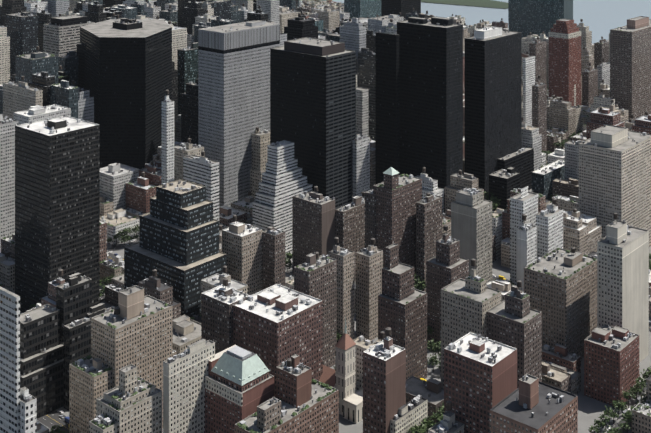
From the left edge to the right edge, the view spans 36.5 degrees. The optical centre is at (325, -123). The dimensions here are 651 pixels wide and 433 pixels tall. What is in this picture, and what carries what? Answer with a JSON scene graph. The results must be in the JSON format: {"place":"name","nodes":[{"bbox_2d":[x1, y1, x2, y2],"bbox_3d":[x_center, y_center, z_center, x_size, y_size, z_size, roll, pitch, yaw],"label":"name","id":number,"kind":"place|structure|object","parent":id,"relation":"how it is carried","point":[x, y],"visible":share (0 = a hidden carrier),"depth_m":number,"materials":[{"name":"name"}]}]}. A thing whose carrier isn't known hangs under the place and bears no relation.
{"place":"outdoors","nodes":[
{"label":"outdoors","id":0,"kind":"place"},
{"bbox_2d":[37,0,650,432],"bbox_3d":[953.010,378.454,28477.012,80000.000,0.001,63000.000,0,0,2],"label":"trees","id":1,"kind":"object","parent":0,"point":[49,420],"depth_m":691.90,"materials":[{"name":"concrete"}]},
{"bbox_2d":[0,114,17,252],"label":"building","id":2,"kind":"structure","parent":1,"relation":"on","point":[7,176],"depth_m":910.88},
{"bbox_2d":[0,286,19,432],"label":"building","id":3,"kind":"structure","parent":1,"relation":"on","point":[9,361],"depth_m":604.86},
{"bbox_2d":[6,12,37,78],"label":"building","id":4,"kind":"structure","parent":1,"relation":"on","point":[22,30],"depth_m":1522.85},
{"bbox_2d":[3,76,42,119],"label":"building","id":5,"kind":"structure","parent":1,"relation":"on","point":[21,95],"depth_m":1108.41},
{"bbox_2d":[20,387,36,432],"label":"building","id":6,"kind":"structure","parent":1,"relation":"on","point":[28,412],"depth_m":600.86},
{"bbox_2d":[24,0,47,11],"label":"building","id":7,"kind":"structure","parent":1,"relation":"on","point":[41,5],"depth_m":1776.87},
{"bbox_2d":[20,304,59,358],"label":"building","id":8,"kind":"structure","parent":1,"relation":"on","point":[39,328],"depth_m":704.03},
{"bbox_2d":[20,359,63,418],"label":"building","id":9,"kind":"structure","parent":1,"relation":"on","point":[44,385],"depth_m":696.22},
{"bbox_2d":[20,341,63,375],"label":"building","id":10,"kind":"structure","parent":1,"relation":"on","point":[40,360],"depth_m":698.72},
{"bbox_2d":[14,104,70,124],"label":"building","id":11,"kind":"structure","parent":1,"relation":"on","point":[35,113],"depth_m":1022.51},
{"bbox_2d":[15,115,99,312],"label":"building","id":12,"kind":"structure","parent":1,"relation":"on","point":[57,193],"depth_m":851.44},
{"bbox_2d":[58,51,77,85],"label":"building","id":13,"kind":"structure","parent":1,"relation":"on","point":[68,62],"depth_m":1212.59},
{"bbox_2d":[43,21,94,55],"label":"building","id":14,"kind":"structure","parent":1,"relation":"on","point":[59,40],"depth_m":1399.51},
{"bbox_2d":[51,15,86,25],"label":"rooftop mechanical penthouse","id":15,"kind":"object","parent":14,"relation":"on","point":[68,20],"depth_m":1413.72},
{"bbox_2d":[56,272,91,342],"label":"building","id":16,"kind":"structure","parent":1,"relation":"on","point":[73,297],"depth_m":722.51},
{"bbox_2d":[77,43,84,88],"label":"building","id":17,"kind":"structure","parent":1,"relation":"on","point":[81,62],"depth_m":1215.48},
{"bbox_2d":[64,303,113,410],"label":"building","id":18,"kind":"structure","parent":1,"relation":"on","point":[77,339],"depth_m":705.12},
{"bbox_2d":[69,355,112,432],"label":"building","id":19,"kind":"structure","parent":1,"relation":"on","point":[90,380],"depth_m":647.95,"materials":[{"name":"beige concrete"}]},
{"bbox_2d":[89,414,117,432],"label":"building","id":20,"kind":"structure","parent":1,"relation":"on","point":[101,423],"depth_m":587.51,"materials":[{"name":"beige concrete"}]},
{"bbox_2d":[80,19,171,168],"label":"skyscraper","id":21,"kind":"structure","parent":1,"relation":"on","point":[128,78],"depth_m":1150.44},
{"bbox_2d":[113,18,141,29],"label":"rooftop mechanical penthouse","id":22,"kind":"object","parent":21,"relation":"on","point":[126,24],"depth_m":1217.06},
{"bbox_2d":[96,376,161,432],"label":"building","id":23,"kind":"structure","parent":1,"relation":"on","point":[138,409],"depth_m":600.80,"materials":[{"name":"beige brick"}]},
{"bbox_2d":[119,364,136,395],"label":"bulkhead","id":24,"kind":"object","parent":23,"relation":"on","point":[127,378],"depth_m":602.65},
{"bbox_2d":[91,295,172,427],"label":"building","id":25,"kind":"structure","parent":1,"relation":"on","point":[143,342],"depth_m":665.30,"materials":[{"name":"beige brick"}]},
{"bbox_2d":[118,285,143,319],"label":"bulkhead","id":26,"kind":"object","parent":25,"relation":"on","point":[130,302],"depth_m":668.48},
{"bbox_2d":[136,15,161,19],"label":"building","id":27,"kind":"structure","parent":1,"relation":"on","point":[141,17],"depth_m":1533.94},
{"bbox_2d":[162,90,173,182],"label":"building","id":28,"kind":"structure","parent":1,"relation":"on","point":[167,140],"depth_m":1022.70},
{"bbox_2d":[165,2,177,10],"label":"building","id":29,"kind":"structure","parent":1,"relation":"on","point":[174,6],"depth_m":1869.18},
{"bbox_2d":[124,179,226,317],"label":"building","id":30,"kind":"structure","parent":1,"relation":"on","point":[176,246],"depth_m":827.35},
{"bbox_2d":[177,42,197,114],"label":"building","id":31,"kind":"structure","parent":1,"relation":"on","point":[187,63],"depth_m":1327.01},
{"bbox_2d":[163,339,214,432],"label":"building","id":32,"kind":"structure","parent":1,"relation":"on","point":[185,372],"depth_m":620.00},
{"bbox_2d":[174,138,203,180],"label":"building","id":33,"kind":"structure","parent":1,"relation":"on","point":[182,150],"depth_m":1070.04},
{"bbox_2d":[183,151,218,220],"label":"building","id":34,"kind":"structure","parent":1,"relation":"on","point":[203,171],"depth_m":1005.16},
{"bbox_2d":[199,0,230,19],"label":"building","id":35,"kind":"structure","parent":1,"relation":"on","point":[222,9],"depth_m":1780.10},
{"bbox_2d":[201,278,249,353],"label":"building","id":36,"kind":"structure","parent":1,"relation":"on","point":[218,302],"depth_m":711.48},
{"bbox_2d":[198,20,279,206],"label":"building","id":37,"kind":"structure","parent":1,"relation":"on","point":[233,100],"depth_m":1115.57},
{"bbox_2d":[198,40,279,53],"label":"floor","id":38,"kind":"structure","parent":37,"relation":"on","point":[239,48],"depth_m":1120.15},
{"bbox_2d":[198,20,279,49],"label":"rooftop mechanical penthouse","id":39,"kind":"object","parent":38,"relation":"on","point":[217,37],"depth_m":1122.55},
{"bbox_2d":[205,374,273,432],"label":"building","id":40,"kind":"structure","parent":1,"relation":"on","point":[223,415],"depth_m":620.99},
{"bbox_2d":[205,376,242,405],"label":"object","id":41,"kind":"structure","parent":40,"relation":"attached to","point":[223,390],"depth_m":619.02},
{"bbox_2d":[208,345,268,391],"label":"mansard","id":42,"kind":"object","parent":40,"relation":"on","point":[239,368],"visible":1,"depth_m":625.04,"materials":[{"name":"metal"}]},
{"bbox_2d":[222,215,261,294],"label":"building","id":43,"kind":"structure","parent":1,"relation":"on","point":[242,246],"depth_m":845.21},
{"bbox_2d":[250,127,269,198],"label":"building","id":44,"kind":"structure","parent":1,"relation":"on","point":[260,140],"depth_m":1124.71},
{"bbox_2d":[262,226,284,289],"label":"building","id":45,"kind":"structure","parent":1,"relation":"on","point":[273,255],"depth_m":850.31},
{"bbox_2d":[233,284,322,397],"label":"building","id":46,"kind":"structure","parent":1,"relation":"on","point":[275,326],"depth_m":695.54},
{"bbox_2d":[253,140,317,252],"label":"building","id":47,"kind":"structure","parent":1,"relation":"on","point":[283,182],"depth_m":1000.60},
{"bbox_2d":[234,379,338,432],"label":"building","id":48,"kind":"structure","parent":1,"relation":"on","point":[318,412],"depth_m":615.33,"materials":[{"name":"brown brick"}]},
{"bbox_2d":[257,397,280,430],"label":"building","id":49,"kind":"structure","parent":48,"relation":"on","point":[268,413],"depth_m":591.62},
{"bbox_2d":[276,354,311,407],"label":"tower","id":50,"kind":"structure","parent":48,"relation":"on","point":[293,381],"depth_m":620.70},
{"bbox_2d":[280,7,300,32],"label":"building","id":51,"kind":"structure","parent":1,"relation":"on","point":[285,14],"depth_m":1812.20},
{"bbox_2d":[270,46,355,208],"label":"building","id":52,"kind":"structure","parent":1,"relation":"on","point":[313,108],"depth_m":1043.46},
{"bbox_2d":[284,37,344,55],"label":"rooftop penthouse","id":53,"kind":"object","parent":52,"relation":"on","point":[315,46],"depth_m":1054.72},
{"bbox_2d":[292,186,334,274],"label":"building","id":54,"kind":"structure","parent":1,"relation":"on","point":[313,222],"depth_m":910.75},
{"bbox_2d":[294,252,336,366],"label":"building","id":55,"kind":"structure","parent":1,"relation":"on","point":[315,275],"depth_m":759.12,"materials":[{"name":"brown brick"}]},
{"bbox_2d":[308,17,322,30],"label":"building","id":56,"kind":"structure","parent":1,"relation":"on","point":[318,22],"depth_m":1714.02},
{"bbox_2d":[0,0,650,432],"bbox_3d":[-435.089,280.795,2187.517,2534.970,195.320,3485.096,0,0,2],"label":"buildings","id":57,"kind":"structure","parent":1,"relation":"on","point":[126,192],"depth_m":1132.45,"materials":[{"name":"grey concrete"}]},
{"bbox_2d":[318,8,338,31],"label":"building","id":58,"kind":"structure","parent":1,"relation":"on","point":[329,17],"depth_m":1903.75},
{"bbox_2d":[20,148,650,432],"bbox_3d":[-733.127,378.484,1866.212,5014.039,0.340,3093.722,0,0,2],"label":"blocks","id":59,"kind":"structure","parent":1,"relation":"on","point":[590,410],"depth_m":714.11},
{"bbox_2d":[50,425,63,432],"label":"tree","id":60,"kind":"object","parent":59,"relation":"on","point":[57,428],"visible":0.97,"depth_m":655.37,"materials":[{"name":"green plant"}]},
{"bbox_2d":[119,233,129,246],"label":"tree","id":61,"kind":"object","parent":59,"relation":"on","point":[122,237],"visible":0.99,"depth_m":1006.87,"materials":[{"name":"green plant"}]},
{"bbox_2d":[427,354,438,371],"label":"tree","id":62,"kind":"object","parent":59,"relation":"on","point":[433,359],"visible":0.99,"depth_m":753.75,"materials":[{"name":"green plant"}]},
{"bbox_2d":[588,425,599,432],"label":"tree","id":63,"kind":"object","parent":59,"relation":"on","point":[594,428],"visible":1,"depth_m":660.48,"materials":[{"name":"green plant"}]},
{"bbox_2d":[594,416,607,432],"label":"tree","id":64,"kind":"object","parent":59,"relation":"on","point":[600,423],"visible":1,"depth_m":666.77,"materials":[{"name":"green plant"}]},
{"bbox_2d":[599,411,610,428],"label":"tree","id":65,"kind":"object","parent":59,"relation":"on","point":[603,416],"visible":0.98,"depth_m":673.74,"materials":[{"name":"green plant"}]},
{"bbox_2d":[603,406,615,424],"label":"tree","id":66,"kind":"object","parent":59,"relation":"on","point":[610,412],"visible":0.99,"depth_m":677.61,"materials":[{"name":"green plant"}]},
{"bbox_2d":[612,400,624,419],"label":"tree","id":67,"kind":"object","parent":59,"relation":"on","point":[616,404],"visible":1,"depth_m":687.85,"materials":[{"name":"green plant"}]},
{"bbox_2d":[618,420,630,432],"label":"tree","id":68,"kind":"object","parent":59,"relation":"on","point":[626,425],"visible":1,"depth_m":663.40,"materials":[{"name":"green plant"}]},
{"bbox_2d":[621,411,632,432],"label":"tree","id":69,"kind":"object","parent":59,"relation":"on","point":[627,416],"visible":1,"depth_m":669.94,"materials":[{"name":"green plant"}]},
{"bbox_2d":[621,388,636,407],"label":"tree","id":70,"kind":"object","parent":59,"relation":"on","point":[626,394],"visible":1,"depth_m":701.19,"materials":[{"name":"green plant"}]},
{"bbox_2d":[630,383,644,398],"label":"tree","id":71,"kind":"object","parent":59,"relation":"on","point":[637,390],"visible":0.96,"depth_m":710.59,"materials":[{"name":"green plant"}]},
{"bbox_2d":[634,377,645,395],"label":"tree","id":72,"kind":"object","parent":59,"relation":"on","point":[641,384],"visible":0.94,"depth_m":718.50,"materials":[{"name":"green plant"}]},
{"bbox_2d":[328,237,353,341],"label":"building","id":73,"kind":"structure","parent":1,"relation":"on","point":[344,257],"depth_m":796.93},
{"bbox_2d":[319,316,362,423],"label":"church","id":74,"kind":"structure","parent":1,"relation":"on","point":[353,407],"depth_m":695.45,"materials":[{"name":"stone"}]},
{"bbox_2d":[335,345,354,414],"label":"tower","id":75,"kind":"structure","parent":1,"relation":"on","point":[345,373],"depth_m":696.18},
{"bbox_2d":[335,196,364,282],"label":"building","id":76,"kind":"structure","parent":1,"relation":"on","point":[350,226],"depth_m":919.05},
{"bbox_2d":[58,158,650,430],"bbox_3d":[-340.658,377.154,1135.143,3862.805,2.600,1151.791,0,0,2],"label":"vehicles","id":77,"kind":"object","parent":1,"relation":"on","point":[133,240],"depth_m":718.26,"materials":[{"name":"paint"}]},
{"bbox_2d":[353,134,369,197],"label":"building","id":78,"kind":"structure","parent":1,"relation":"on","point":[361,164],"depth_m":1058.78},
{"bbox_2d":[344,0,380,18],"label":"building","id":79,"kind":"structure","parent":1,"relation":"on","point":[362,8],"depth_m":2110.56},
{"bbox_2d":[358,47,374,140],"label":"building","id":80,"kind":"structure","parent":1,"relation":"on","point":[366,67],"depth_m":1249.30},
{"bbox_2d":[356,238,382,340],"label":"building","id":81,"kind":"structure","parent":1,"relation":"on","point":[369,262],"depth_m":809.59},
{"bbox_2d":[365,189,375,247],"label":"building","id":82,"kind":"structure","parent":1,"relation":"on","point":[370,214],"depth_m":895.92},
{"bbox_2d":[363,327,405,432],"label":"building","id":83,"kind":"structure","parent":1,"relation":"on","point":[384,380],"depth_m":649.66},
{"bbox_2d":[368,14,403,33],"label":"building","id":84,"kind":"structure","parent":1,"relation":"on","point":[375,24],"depth_m":1505.72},
{"bbox_2d":[375,31,398,184],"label":"building","id":85,"kind":"structure","parent":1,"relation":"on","point":[386,101],"depth_m":1095.87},
{"bbox_2d":[373,174,421,280],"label":"building","id":86,"kind":"structure","parent":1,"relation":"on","point":[396,216],"depth_m":892.92,"materials":[{"name":"brown brick"}]},
{"bbox_2d":[379,167,398,186],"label":"pyramid roof","id":87,"kind":"structure","parent":86,"relation":"on","point":[391,171],"depth_m":887.89,"materials":[{"name":"white metal"}]},
{"bbox_2d":[384,173,398,189],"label":"tower","id":88,"kind":"structure","parent":86,"relation":"on","point":[390,182],"depth_m":886.65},
{"bbox_2d":[381,0,420,18],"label":"building","id":89,"kind":"structure","parent":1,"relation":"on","point":[396,7],"depth_m":2008.05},
{"bbox_2d":[378,243,426,378],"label":"building","id":90,"kind":"structure","parent":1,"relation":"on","point":[402,307],"depth_m":738.87,"materials":[{"name":"brown brick"}]},
{"bbox_2d":[390,395,427,432],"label":"building","id":91,"kind":"structure","parent":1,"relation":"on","point":[414,411],"depth_m":656.59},
{"bbox_2d":[422,420,432,432],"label":"tree","id":92,"kind":"object","parent":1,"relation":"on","point":[428,427],"visible":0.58,"depth_m":660.90,"materials":[{"name":"green plant"}]},
{"bbox_2d":[416,192,441,291],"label":"building","id":93,"kind":"structure","parent":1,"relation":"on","point":[428,220],"depth_m":900.45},
{"bbox_2d":[397,17,462,212],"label":"building","id":94,"kind":"structure","parent":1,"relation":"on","point":[431,96],"depth_m":1096.95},
{"bbox_2d":[428,401,463,432],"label":"building","id":95,"kind":"structure","parent":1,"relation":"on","point":[448,423],"depth_m":604.80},
{"bbox_2d":[426,225,468,342],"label":"building","id":96,"kind":"structure","parent":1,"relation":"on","point":[447,264],"depth_m":801.21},
{"bbox_2d":[441,258,500,387],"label":"building","id":97,"kind":"structure","parent":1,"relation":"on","point":[469,301],"depth_m":710.75,"materials":[{"name":"beige brick"}]},
{"bbox_2d":[451,188,491,282],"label":"building","id":98,"kind":"structure","parent":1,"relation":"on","point":[471,219],"depth_m":868.63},
{"bbox_2d":[444,332,516,432],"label":"building","id":99,"kind":"structure","parent":1,"relation":"on","point":[480,376],"depth_m":612.84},
{"bbox_2d":[465,30,521,199],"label":"building","id":100,"kind":"structure","parent":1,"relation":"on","point":[493,99],"depth_m":1152.58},
{"bbox_2d":[474,26,501,39],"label":"penthouse","id":101,"kind":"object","parent":100,"relation":"on","point":[488,32],"depth_m":1161.45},
{"bbox_2d":[489,167,519,210],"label":"building","id":102,"kind":"structure","parent":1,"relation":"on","point":[503,183],"depth_m":1115.81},
{"bbox_2d":[487,280,541,387],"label":"building","id":103,"kind":"structure","parent":1,"relation":"on","point":[514,319],"depth_m":690.47,"materials":[{"name":"brown brick"}]},
{"bbox_2d":[497,146,533,189],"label":"building","id":104,"kind":"structure","parent":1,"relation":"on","point":[521,161],"depth_m":1184.36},
{"bbox_2d":[510,186,537,285],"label":"building","id":105,"kind":"structure","parent":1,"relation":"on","point":[525,201],"depth_m":899.59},
{"bbox_2d":[517,214,536,290],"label":"building","id":106,"kind":"structure","parent":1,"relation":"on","point":[526,243],"depth_m":864.12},
{"bbox_2d":[523,56,534,125],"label":"building","id":107,"kind":"structure","parent":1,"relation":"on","point":[528,72],"depth_m":1390.25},
{"bbox_2d":[490,381,577,432],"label":"building","id":108,"kind":"structure","parent":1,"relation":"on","point":[554,410],"depth_m":570.62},
{"bbox_2d":[519,374,538,408],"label":"bulkhead","id":109,"kind":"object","parent":108,"relation":"on","point":[528,390],"depth_m":574.45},
{"bbox_2d":[529,36,545,83],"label":"building","id":110,"kind":"structure","parent":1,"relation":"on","point":[537,48],"depth_m":1692.50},
{"bbox_2d":[532,75,546,150],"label":"building","id":111,"kind":"structure","parent":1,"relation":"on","point":[539,104],"depth_m":1340.26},
{"bbox_2d":[508,0,572,37],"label":"building","id":112,"kind":"structure","parent":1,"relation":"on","point":[536,17],"depth_m":2017.96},
{"bbox_2d":[532,160,564,201],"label":"building","id":113,"kind":"structure","parent":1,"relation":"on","point":[544,177],"depth_m":1144.75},
{"bbox_2d":[536,198,562,258],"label":"building","id":114,"kind":"structure","parent":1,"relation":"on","point":[549,222],"depth_m":883.54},
{"bbox_2d":[524,247,596,358],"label":"building","id":115,"kind":"structure","parent":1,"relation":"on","point":[560,286],"depth_m":773.11,"materials":[{"name":"brown brick"}]},
{"bbox_2d":[549,19,580,105],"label":"building","id":116,"kind":"structure","parent":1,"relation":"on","point":[564,66],"depth_m":1493.36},
{"bbox_2d":[549,31,580,38],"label":"parapet","id":117,"kind":"structure","parent":116,"relation":"on","point":[565,36],"depth_m":1492.67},
{"bbox_2d":[582,63,597,106],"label":"building","id":118,"kind":"structure","parent":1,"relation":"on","point":[589,84],"depth_m":1586.25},
{"bbox_2d":[594,36,608,67],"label":"building","id":119,"kind":"structure","parent":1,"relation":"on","point":[601,48],"depth_m":1884.21,"materials":[{"name":"grey concrete"}]},
{"bbox_2d":[597,58,609,87],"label":"building","id":120,"kind":"structure","parent":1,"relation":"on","point":[603,68],"depth_m":1637.33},
{"bbox_2d":[584,324,638,407],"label":"building","id":121,"kind":"structure","parent":1,"relation":"on","point":[611,363],"depth_m":715.30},
{"bbox_2d":[579,130,650,246],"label":"building","id":122,"kind":"structure","parent":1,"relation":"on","point":[616,179],"depth_m":979.77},
{"bbox_2d":[591,124,627,147],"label":"rooftop penthouse","id":123,"kind":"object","parent":122,"relation":"on","point":[610,136],"depth_m":988.52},
{"bbox_2d":[597,225,648,362],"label":"building","id":124,"kind":"structure","parent":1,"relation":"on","point":[623,284],"depth_m":757.17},
{"bbox_2d":[606,212,626,244],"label":"penthouse","id":125,"kind":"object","parent":124,"relation":"on","point":[616,232],"depth_m":758.60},
{"bbox_2d":[610,19,650,118],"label":"building","id":126,"kind":"structure","parent":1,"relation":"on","point":[630,70],"depth_m":1443.91,"materials":[{"name":"brown brick"}]},
{"bbox_2d":[627,16,648,28],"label":"rooftop penthouse","id":127,"kind":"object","parent":126,"relation":"on","point":[637,22],"depth_m":1475.36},
{"bbox_2d":[421,0,507,7],"bbox_3d":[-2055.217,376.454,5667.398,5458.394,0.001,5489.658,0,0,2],"label":"island","id":128,"kind":"structure","parent":0,"point":[490,3],"depth_m":2968.09,"materials":[{"name":"green plant"}]},
{"bbox_2d":[325,0,650,42],"bbox_3d":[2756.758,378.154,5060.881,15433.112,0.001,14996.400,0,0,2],"label":"river","id":129,"kind":"structure","parent":0,"point":[600,18],"depth_m":2761.10,"materials":[{"name":"blue liquid"}]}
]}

